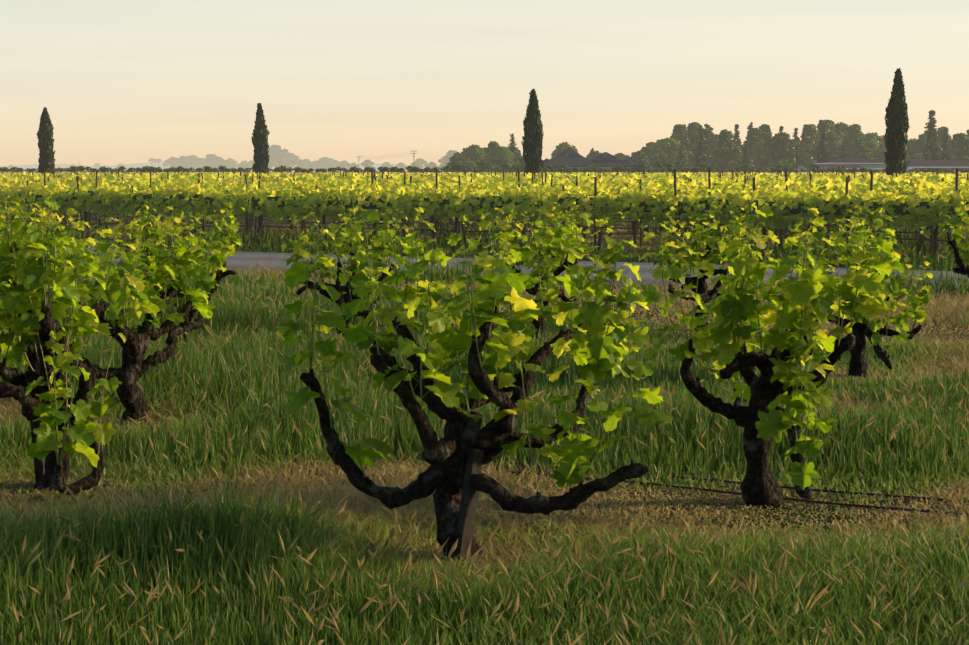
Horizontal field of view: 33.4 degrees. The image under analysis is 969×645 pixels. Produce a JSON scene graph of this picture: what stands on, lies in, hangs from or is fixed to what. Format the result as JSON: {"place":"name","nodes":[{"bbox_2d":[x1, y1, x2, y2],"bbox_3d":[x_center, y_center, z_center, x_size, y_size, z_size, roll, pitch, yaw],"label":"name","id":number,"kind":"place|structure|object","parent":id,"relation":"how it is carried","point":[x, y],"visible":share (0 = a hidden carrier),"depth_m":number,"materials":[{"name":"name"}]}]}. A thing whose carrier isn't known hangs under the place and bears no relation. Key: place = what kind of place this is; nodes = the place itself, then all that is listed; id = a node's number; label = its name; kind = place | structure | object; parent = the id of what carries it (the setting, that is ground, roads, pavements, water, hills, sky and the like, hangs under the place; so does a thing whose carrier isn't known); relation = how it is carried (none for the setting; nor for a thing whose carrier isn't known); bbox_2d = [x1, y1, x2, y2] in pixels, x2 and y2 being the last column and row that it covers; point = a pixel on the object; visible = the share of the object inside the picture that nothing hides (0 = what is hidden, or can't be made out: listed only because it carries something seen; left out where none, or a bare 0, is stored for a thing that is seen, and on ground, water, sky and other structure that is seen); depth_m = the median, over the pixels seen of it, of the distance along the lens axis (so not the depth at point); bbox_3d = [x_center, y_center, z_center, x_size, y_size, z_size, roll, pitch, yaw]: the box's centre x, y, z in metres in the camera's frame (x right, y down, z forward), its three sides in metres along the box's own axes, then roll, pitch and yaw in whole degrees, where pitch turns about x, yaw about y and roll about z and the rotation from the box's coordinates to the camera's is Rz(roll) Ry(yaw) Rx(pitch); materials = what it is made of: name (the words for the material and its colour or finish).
{"place":"outdoors","nodes":[
{"label":"outdoors","id":0,"kind":"place"},
{"bbox_2d":[0,162,440,170],"bbox_3d":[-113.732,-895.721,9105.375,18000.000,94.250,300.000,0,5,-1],"label":"distant hills","id":1,"kind":"structure","parent":0,"point":[154,164],"depth_m":9151.50,"materials":[{"name":"grey"}]},
{"bbox_2d":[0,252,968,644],"bbox_3d":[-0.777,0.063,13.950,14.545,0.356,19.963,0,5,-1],"label":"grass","id":2,"kind":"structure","parent":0,"point":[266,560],"depth_m":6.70,"materials":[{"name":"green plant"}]},
{"bbox_2d":[0,0,968,165],"bbox_3d":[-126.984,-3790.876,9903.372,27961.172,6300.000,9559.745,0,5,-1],"label":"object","id":3,"kind":"structure","parent":0,"point":[110,82],"depth_m":14689.62,"materials":[{"name":"beige"}]},
{"bbox_2d":[0,171,968,626],"bbox_3d":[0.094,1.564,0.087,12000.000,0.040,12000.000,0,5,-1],"label":"ground","id":4,"kind":"structure","parent":0,"point":[830,509],"depth_m":8.20,"materials":[{"name":"brown soil"}]},
{"bbox_2d":[0,208,23,362],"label":"old vine","id":5,"kind":"object","parent":4,"relation":"on","point":[4,346],"visible":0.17,"depth_m":11.71,"materials":[{"name":"green plant"}]},
{"bbox_2d":[0,196,44,316],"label":"old vine","id":6,"kind":"object","parent":4,"relation":"on","point":[4,217],"visible":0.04,"depth_m":15.70,"materials":[{"name":"green plant"}]},
{"bbox_2d":[0,173,70,224],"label":"trellis row","id":7,"kind":"object","parent":4,"relation":"on","point":[26,194],"visible":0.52,"depth_m":35.11,"materials":[{"name":"green plant"}]},
{"bbox_2d":[37,107,55,173],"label":"cypress","id":8,"kind":"object","parent":4,"relation":"on","point":[46,159],"visible":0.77,"depth_m":148.12,"materials":[{"name":"green plant"}]},
{"bbox_2d":[0,196,133,497],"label":"old vine","id":9,"kind":"object","parent":4,"relation":"on","point":[35,263],"visible":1,"depth_m":7.54,"materials":[{"name":"green plant"}]},
{"bbox_2d":[8,203,220,431],"bbox_3d":[-2.209,-0.013,9.729,0.936,1.416,1.620,1,5,8],"label":"old vine","id":10,"kind":"object","parent":4,"relation":"on","point":[134,367],"visible":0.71,"depth_m":9.73,"materials":[{"name":"green plant"}]},
{"bbox_2d":[0,171,274,224],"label":"trellis row","id":11,"kind":"object","parent":4,"relation":"on","point":[215,181],"visible":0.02,"depth_m":48.54,"materials":[{"name":"green plant"}]},
{"bbox_2d":[21,171,257,183],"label":"trellis row","id":12,"kind":"object","parent":4,"relation":"on","point":[164,175],"visible":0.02,"depth_m":59.67,"materials":[{"name":"green plant"}]},
{"bbox_2d":[14,171,269,215],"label":"trellis row","id":13,"kind":"object","parent":4,"relation":"on","point":[109,176],"depth_m":56.61,"materials":[{"name":"green plant"}]},
{"bbox_2d":[14,171,288,219],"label":"trellis row","id":14,"kind":"object","parent":4,"relation":"on","point":[176,176],"depth_m":51.98,"materials":[{"name":"green plant"}]},
{"bbox_2d":[162,157,181,167],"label":"tree","id":15,"kind":"object","parent":4,"relation":"on","point":[172,162],"visible":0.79,"depth_m":2572.82,"materials":[{"name":"grey plant"}]},
{"bbox_2d":[115,196,244,349],"bbox_3d":[-2.501,-0.363,13.569,0.925,1.401,1.137,1,5,8],"label":"old vine","id":16,"kind":"object","parent":4,"relation":"on","point":[221,240],"visible":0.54,"depth_m":13.35,"materials":[{"name":"green plant"}]},
{"bbox_2d":[6,169,373,230],"bbox_3d":[-8.438,-3.408,44.602,12.361,1.646,1.198,3,6,27],"label":"trellis row","id":17,"kind":"object","parent":4,"relation":"on","point":[191,183],"visible":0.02,"depth_m":44.32,"materials":[{"name":"green plant"}]},
{"bbox_2d":[182,155,203,170],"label":"tree","id":18,"kind":"object","parent":4,"relation":"on","point":[190,160],"visible":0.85,"depth_m":2570.74,"materials":[{"name":"grey plant"}]},
{"bbox_2d":[0,168,410,238],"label":"trellis row","id":19,"kind":"object","parent":4,"relation":"on","point":[303,190],"visible":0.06,"depth_m":36.61,"materials":[{"name":"green plant"}]},
{"bbox_2d":[203,154,219,167],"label":"tree","id":20,"kind":"object","parent":4,"relation":"on","point":[211,157],"visible":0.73,"depth_m":2572.04,"materials":[{"name":"grey plant"}]},
{"bbox_2d":[221,158,237,169],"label":"tree","id":21,"kind":"object","parent":4,"relation":"on","point":[229,163],"visible":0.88,"depth_m":2577.32,"materials":[{"name":"grey plant"}]},
{"bbox_2d":[31,174,437,236],"bbox_3d":[-6.511,-2.939,40.323,12.358,1.512,1.198,3,6,27],"label":"trellis row","id":22,"kind":"object","parent":4,"relation":"on","point":[319,184],"visible":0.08,"depth_m":39.77,"materials":[{"name":"green plant"}]},
{"bbox_2d":[251,103,269,173],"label":"cypress","id":23,"kind":"object","parent":4,"relation":"on","point":[259,139],"visible":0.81,"depth_m":140.45,"materials":[{"name":"green plant"}]},
{"bbox_2d":[268,144,289,167],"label":"tree","id":24,"kind":"object","parent":4,"relation":"on","point":[275,151],"visible":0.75,"depth_m":2313.35,"materials":[{"name":"grey plant"}]},
{"bbox_2d":[275,152,307,168],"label":"tree","id":25,"kind":"object","parent":4,"relation":"on","point":[292,159],"visible":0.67,"depth_m":2320.02,"materials":[{"name":"grey plant"}]},
{"bbox_2d":[179,171,417,180],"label":"trellis row","id":26,"kind":"object","parent":4,"relation":"on","point":[414,178],"visible":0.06,"depth_m":67.13,"materials":[{"name":"green plant"}]},
{"bbox_2d":[37,175,578,252],"bbox_3d":[-3.924,-2.185,32.295,12.358,1.512,1.198,3,6,27],"label":"trellis row","id":27,"kind":"object","parent":4,"relation":"on","point":[183,198],"visible":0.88,"depth_m":31.85,"materials":[{"name":"green plant"}]},
{"bbox_2d":[186,171,457,182],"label":"trellis row","id":28,"kind":"object","parent":4,"relation":"on","point":[347,177],"visible":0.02,"depth_m":59.48,"materials":[{"name":"green plant"}]},
{"bbox_2d":[317,157,335,168],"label":"tree","id":29,"kind":"object","parent":4,"relation":"on","point":[325,161],"visible":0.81,"depth_m":2447.92,"materials":[{"name":"grey plant"}]},
{"bbox_2d":[281,204,410,337],"bbox_3d":[-1.252,-0.441,15.065,1.229,1.320,1.023,-2,6,-19],"label":"old vine","id":30,"kind":"object","parent":4,"relation":"on","point":[346,289],"visible":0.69,"depth_m":15.00,"materials":[{"name":"green plant"}]},
{"bbox_2d":[411,158,427,168],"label":"tree","id":31,"kind":"object","parent":4,"relation":"on","point":[419,162],"visible":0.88,"depth_m":2065.16,"materials":[{"name":"grey plant"}]},
{"bbox_2d":[275,171,569,215],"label":"trellis row","id":32,"kind":"object","parent":4,"relation":"on","point":[527,180],"visible":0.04,"depth_m":54.05,"materials":[{"name":"green plant"}]},
{"bbox_2d":[280,171,617,218],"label":"trellis row","id":33,"kind":"object","parent":4,"relation":"on","point":[401,178],"visible":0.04,"depth_m":50.94,"materials":[{"name":"green plant"}]},
{"bbox_2d":[445,152,468,170],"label":"belt tree","id":34,"kind":"object","parent":4,"relation":"on","point":[458,157],"visible":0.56,"depth_m":375.18,"materials":[{"name":"green plant"}]},
{"bbox_2d":[268,171,660,229],"bbox_3d":[-0.834,-3.347,44.152,12.421,1.597,1.220,3,6,27],"label":"trellis row","id":35,"kind":"object","parent":4,"relation":"on","point":[349,180],"visible":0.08,"depth_m":44.18,"materials":[{"name":"green plant"}]},
{"bbox_2d":[270,205,669,564],"bbox_3d":[-0.082,0.301,6.299,1.468,1.503,1.114,-1,5,-11],"label":"old vine","id":36,"kind":"object","parent":4,"relation":"on","point":[462,451],"visible":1,"depth_m":6.25,"materials":[{"name":"green plant"}]},
{"bbox_2d":[461,144,485,168],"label":"belt tree","id":37,"kind":"object","parent":4,"relation":"on","point":[473,153],"visible":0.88,"depth_m":383.10,"materials":[{"name":"green plant"}]},
{"bbox_2d":[460,161,496,172],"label":"belt tree","id":38,"kind":"object","parent":4,"relation":"on","point":[482,163],"visible":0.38,"depth_m":262.15,"materials":[{"name":"green plant"}]},
{"bbox_2d":[296,171,667,224],"bbox_3d":[-0.365,-3.639,47.264,12.421,1.597,1.220,3,6,27],"label":"trellis row","id":39,"kind":"object","parent":4,"relation":"on","point":[492,182],"visible":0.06,"depth_m":47.33,"materials":[{"name":"green plant"}]},
{"bbox_2d":[1,215,968,270],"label":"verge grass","id":40,"kind":"structure","parent":4,"relation":"on","point":[910,249],"depth_m":32.13,"materials":[{"name":"green plant"}]},
{"bbox_2d":[482,142,501,165],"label":"belt tree","id":41,"kind":"object","parent":4,"relation":"on","point":[491,149],"visible":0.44,"depth_m":392.45,"materials":[{"name":"green plant"}]},
{"bbox_2d":[16,420,968,502],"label":"drip line","id":42,"kind":"object","parent":4,"relation":"on","point":[845,492],"visible":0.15,"depth_m":7.75,"materials":[{"name":"black plastic"}]},
{"bbox_2d":[485,146,515,167],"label":"tree","id":43,"kind":"object","parent":4,"relation":"on","point":[505,153],"visible":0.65,"depth_m":385.07,"materials":[{"name":"green plant"}]},
{"bbox_2d":[506,133,519,167],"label":"belt tree","id":44,"kind":"object","parent":4,"relation":"on","point":[512,147],"visible":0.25,"depth_m":402.37,"materials":[{"name":"green plant"}]},
{"bbox_2d":[521,89,543,173],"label":"cypress","id":45,"kind":"object","parent":4,"relation":"on","point":[532,138],"visible":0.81,"depth_m":123.71,"materials":[{"name":"green plant"}]},
{"bbox_2d":[491,202,589,341],"bbox_3d":[0.591,-0.448,14.834,0.874,1.321,1.206,3,6,32],"label":"old vine","id":46,"kind":"object","parent":4,"relation":"on","point":[546,251],"visible":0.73,"depth_m":14.71,"materials":[{"name":"green plant"}]},
{"bbox_2d":[157,438,968,515],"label":"drip line","id":47,"kind":"object","parent":4,"relation":"on","point":[795,499],"visible":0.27,"depth_m":7.54,"materials":[{"name":"black plastic"}]},
{"bbox_2d":[552,142,578,153],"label":"belt tree","id":48,"kind":"object","parent":4,"relation":"on","point":[561,147],"visible":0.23,"depth_m":419.64,"materials":[{"name":"green plant"}]},
{"bbox_2d":[362,174,825,238],"bbox_3d":[2.285,-2.834,39.206,12.358,1.512,1.198,3,6,27],"label":"trellis row","id":49,"kind":"object","parent":4,"relation":"on","point":[798,185],"visible":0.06,"depth_m":38.94,"materials":[{"name":"green plant"}]},
{"bbox_2d":[466,172,779,184],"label":"trellis row","id":50,"kind":"object","parent":4,"relation":"on","point":[490,180],"visible":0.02,"depth_m":55.62,"materials":[{"name":"green plant"}]},
{"bbox_2d":[473,171,784,183],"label":"trellis row","id":51,"kind":"object","parent":4,"relation":"on","point":[657,176],"depth_m":57.65,"materials":[{"name":"green plant"}]},
{"bbox_2d":[632,150,652,169],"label":"belt tree","id":52,"kind":"object","parent":4,"relation":"on","point":[640,155],"visible":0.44,"depth_m":357.35,"materials":[{"name":"green plant"}]},
{"bbox_2d":[641,142,666,169],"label":"belt tree","id":53,"kind":"object","parent":4,"relation":"on","point":[653,151],"visible":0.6,"depth_m":392.59,"materials":[{"name":"green plant"}]},
{"bbox_2d":[653,158,681,171],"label":"belt tree","id":54,"kind":"object","parent":4,"relation":"on","point":[662,163],"visible":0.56,"depth_m":301.69,"materials":[{"name":"green plant"}]},
{"bbox_2d":[657,137,689,164],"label":"belt tree","id":55,"kind":"object","parent":4,"relation":"on","point":[670,146],"visible":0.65,"depth_m":401.16,"materials":[{"name":"green plant"}]},
{"bbox_2d":[676,141,686,168],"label":"conifer tree","id":56,"kind":"object","parent":4,"relation":"on","point":[681,153],"visible":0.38,"depth_m":391.76,"materials":[{"name":"green plant"}]},
{"bbox_2d":[397,168,968,251],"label":"trellis row","id":57,"kind":"object","parent":4,"relation":"on","point":[858,187],"visible":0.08,"depth_m":31.59,"materials":[{"name":"green plant"}]},
{"bbox_2d":[670,124,695,162],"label":"belt tree","id":58,"kind":"object","parent":4,"relation":"on","point":[679,132],"visible":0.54,"depth_m":419.37,"materials":[{"name":"green plant"}]},
{"bbox_2d":[673,160,692,170],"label":"belt tree","id":59,"kind":"object","parent":4,"relation":"on","point":[681,164],"visible":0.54,"depth_m":305.98,"materials":[{"name":"green plant"}]},
{"bbox_2d":[686,122,703,154],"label":"belt tree","id":60,"kind":"object","parent":4,"relation":"on","point":[692,130],"visible":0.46,"depth_m":428.56,"materials":[{"name":"green plant"}]},
{"bbox_2d":[433,169,968,246],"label":"trellis row","id":61,"kind":"object","parent":4,"relation":"on","point":[633,184],"visible":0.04,"depth_m":34.80,"materials":[{"name":"green plant"}]},
{"bbox_2d":[688,126,716,168],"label":"conifer tree","id":62,"kind":"object","parent":4,"relation":"on","point":[700,155],"visible":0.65,"depth_m":374.53,"materials":[{"name":"green plant"}]},
{"bbox_2d":[693,123,717,167],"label":"tree","id":63,"kind":"object","parent":4,"relation":"on","point":[707,133],"visible":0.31,"depth_m":396.31,"materials":[{"name":"green plant"}]},
{"bbox_2d":[653,205,764,329],"bbox_3d":[2.147,-0.486,15.484,1.030,1.283,1.168,1,6,15],"label":"old vine","id":64,"kind":"object","parent":4,"relation":"on","point":[669,256],"visible":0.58,"depth_m":15.47,"materials":[{"name":"green plant"}]},
{"bbox_2d":[711,130,741,170],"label":"tree","id":65,"kind":"object","parent":4,"relation":"on","point":[724,149],"visible":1,"depth_m":383.64,"materials":[{"name":"green plant"}]},
{"bbox_2d":[717,138,754,168],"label":"tree","id":66,"kind":"object","parent":4,"relation":"on","point":[740,146],"visible":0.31,"depth_m":414.10,"materials":[{"name":"green plant"}]},
{"bbox_2d":[738,140,753,168],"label":"conifer tree","id":67,"kind":"object","parent":4,"relation":"on","point":[746,156],"visible":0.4,"depth_m":370.13,"materials":[{"name":"green plant"}]},
{"bbox_2d":[740,128,763,168],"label":"tree","id":68,"kind":"object","parent":4,"relation":"on","point":[753,135],"visible":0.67,"depth_m":415.71,"materials":[{"name":"green plant"}]},
{"bbox_2d":[548,169,968,262],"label":"trellis row","id":69,"kind":"object","parent":4,"relation":"on","point":[921,210],"visible":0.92,"depth_m":27.62,"materials":[{"name":"green plant"}]},
{"bbox_2d":[747,141,774,169],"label":"tree","id":70,"kind":"object","parent":4,"relation":"on","point":[755,150],"visible":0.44,"depth_m":397.00,"materials":[{"name":"green plant"}]},
{"bbox_2d":[758,124,771,140],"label":"belt tree","id":71,"kind":"object","parent":4,"relation":"on","point":[766,133],"visible":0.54,"depth_m":428.76,"materials":[{"name":"green plant"}]},
{"bbox_2d":[639,197,892,509],"bbox_3d":[1.255,0.167,7.434,0.983,1.494,1.169,-4,7,-37],"label":"old vine","id":72,"kind":"object","parent":4,"relation":"on","point":[764,419],"visible":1,"depth_m":7.25,"materials":[{"name":"green plant"}]},
{"bbox_2d":[575,173,958,186],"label":"trellis row","id":73,"kind":"object","parent":4,"relation":"on","point":[672,180],"visible":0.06,"depth_m":49.84,"materials":[{"name":"green plant"}]},
{"bbox_2d":[758,132,810,168],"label":"tree","id":74,"kind":"object","parent":4,"relation":"on","point":[778,149],"visible":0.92,"depth_m":378.68,"materials":[{"name":"green plant"}]},
{"bbox_2d":[615,171,958,227],"bbox_3d":[9.286,-3.494,45.710,12.421,1.597,1.220,3,6,27],"label":"trellis row","id":75,"kind":"object","parent":4,"relation":"on","point":[949,178],"visible":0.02,"depth_m":45.76,"materials":[{"name":"green plant"}]},
{"bbox_2d":[798,124,819,163],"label":"belt tree","id":76,"kind":"object","parent":4,"relation":"on","point":[809,136],"visible":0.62,"depth_m":420.20,"materials":[{"name":"green plant"}]},
{"bbox_2d":[664,171,954,229],"bbox_3d":[9.882,-2.838,38.754,12.391,1.592,1.240,3,6,27],"label":"trellis row","id":77,"kind":"object","parent":4,"relation":"on","point":[743,184],"visible":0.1,"depth_m":40.24,"materials":[{"name":"green plant"}]},
{"bbox_2d":[687,171,944,182],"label":"trellis row","id":78,"kind":"object","parent":4,"relation":"on","point":[805,176],"depth_m":61.10,"materials":[{"name":"green plant"}]},
{"bbox_2d":[676,174,968,231],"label":"trellis row","id":79,"kind":"object","parent":4,"relation":"on","point":[932,178],"visible":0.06,"depth_m":42.68,"materials":[{"name":"green plant"}]},
{"bbox_2d":[809,125,835,172],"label":"conifer tree","id":80,"kind":"object","parent":4,"relation":"on","point":[824,142],"visible":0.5,"depth_m":381.60,"materials":[{"name":"green plant"}]},
{"bbox_2d":[811,119,843,157],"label":"belt tree","id":81,"kind":"object","parent":4,"relation":"on","point":[836,145],"visible":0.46,"depth_m":428.71,"materials":[{"name":"green plant"}]},
{"bbox_2d":[701,172,963,184],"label":"trellis row","id":82,"kind":"object","parent":4,"relation":"on","point":[797,177],"visible":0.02,"depth_m":57.86,"materials":[{"name":"green plant"}]},
{"bbox_2d":[833,122,856,151],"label":"belt tree","id":83,"kind":"object","parent":4,"relation":"on","point":[840,128],"visible":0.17,"depth_m":446.59,"materials":[{"name":"green plant"}]},
{"bbox_2d":[813,154,883,171],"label":"building roof","id":84,"kind":"structure","parent":4,"relation":"on","point":[844,161],"depth_m":294.53,"materials":[{"name":"metal"}]},
{"bbox_2d":[845,124,865,149],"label":"belt tree","id":85,"kind":"object","parent":4,"relation":"on","point":[853,129],"visible":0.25,"depth_m":446.96,"materials":[{"name":"green plant"}]},
{"bbox_2d":[850,138,873,159],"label":"tree","id":86,"kind":"object","parent":4,"relation":"on","point":[860,144],"visible":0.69,"depth_m":401.73,"materials":[{"name":"green plant"}]},
{"bbox_2d":[795,204,932,379],"bbox_3d":[2.905,-0.209,12.113,0.869,1.339,0.982,-4,7,-36],"label":"old vine","id":87,"kind":"object","parent":4,"relation":"on","point":[872,331],"visible":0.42,"depth_m":12.05,"materials":[{"name":"green plant"}]},
{"bbox_2d":[865,138,880,157],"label":"tree","id":88,"kind":"object","parent":4,"relation":"on","point":[870,143],"visible":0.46,"depth_m":437.89,"materials":[{"name":"green plant"}]},
{"bbox_2d":[865,132,880,148],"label":"belt tree","id":89,"kind":"object","parent":4,"relation":"on","point":[874,137],"visible":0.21,"depth_m":464.60,"materials":[{"name":"green plant"}]},
{"bbox_2d":[799,173,966,185],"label":"trellis row","id":90,"kind":"object","parent":4,"relation":"on","point":[864,178],"depth_m":50.69,"materials":[{"name":"green plant"}]},
{"bbox_2d":[816,174,968,242],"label":"trellis row","id":91,"kind":"object","parent":4,"relation":"on","point":[902,187],"visible":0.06,"depth_m":35.58,"materials":[{"name":"green plant"}]},
{"bbox_2d":[884,68,909,174],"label":"cypress","id":92,"kind":"object","parent":4,"relation":"on","point":[897,128],"visible":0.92,"depth_m":107.09,"materials":[{"name":"green plant"}]},
{"bbox_2d":[906,133,940,159],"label":"tree","id":93,"kind":"object","parent":4,"relation":"on","point":[919,144],"visible":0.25,"depth_m":408.29,"materials":[{"name":"green plant"}]},
{"bbox_2d":[915,110,944,159],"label":"belt tree","id":94,"kind":"object","parent":4,"relation":"on","point":[931,150],"visible":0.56,"depth_m":385.16,"materials":[{"name":"green plant"}]},
{"bbox_2d":[905,153,968,173],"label":"building","id":95,"kind":"structure","parent":4,"relation":"on","point":[919,164],"depth_m":291.30,"materials":[{"name":"brick"}]},
{"bbox_2d":[937,126,951,155],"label":"tree","id":96,"kind":"object","parent":4,"relation":"on","point":[940,133],"visible":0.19,"depth_m":459.02,"materials":[{"name":"green plant"}]},
{"bbox_2d":[938,128,955,159],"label":"belt tree","id":97,"kind":"object","parent":4,"relation":"on","point":[945,154],"visible":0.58,"depth_m":385.64,"materials":[{"name":"green plant"}]},
{"bbox_2d":[937,199,968,289],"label":"old vine","id":98,"kind":"object","parent":4,"relation":"on","point":[960,261],"visible":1,"depth_m":15.10,"materials":[{"name":"green plant"}]},
{"bbox_2d":[940,132,968,161],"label":"belt tree","id":99,"kind":"object","parent":4,"relation":"on","point":[959,142],"visible":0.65,"depth_m":393.39,"materials":[{"name":"green plant"}]},
{"bbox_2d":[55,247,968,294],"bbox_3d":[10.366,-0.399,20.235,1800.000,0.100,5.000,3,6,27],"label":"road","id":100,"kind":"structure","parent":0,"point":[242,260],"depth_m":24.87,"materials":[{"name":"grey asphalt"}]},
{"bbox_2d":[543,148,649,172],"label":"distant trees","id":101,"kind":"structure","parent":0,"point":[570,158],"depth_m":295.04,"materials":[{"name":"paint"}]},
{"bbox_2d":[792,165,911,172],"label":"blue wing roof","id":102,"kind":"structure","parent":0,"point":[878,167],"depth_m":283.29,"materials":[{"name":"paint"}]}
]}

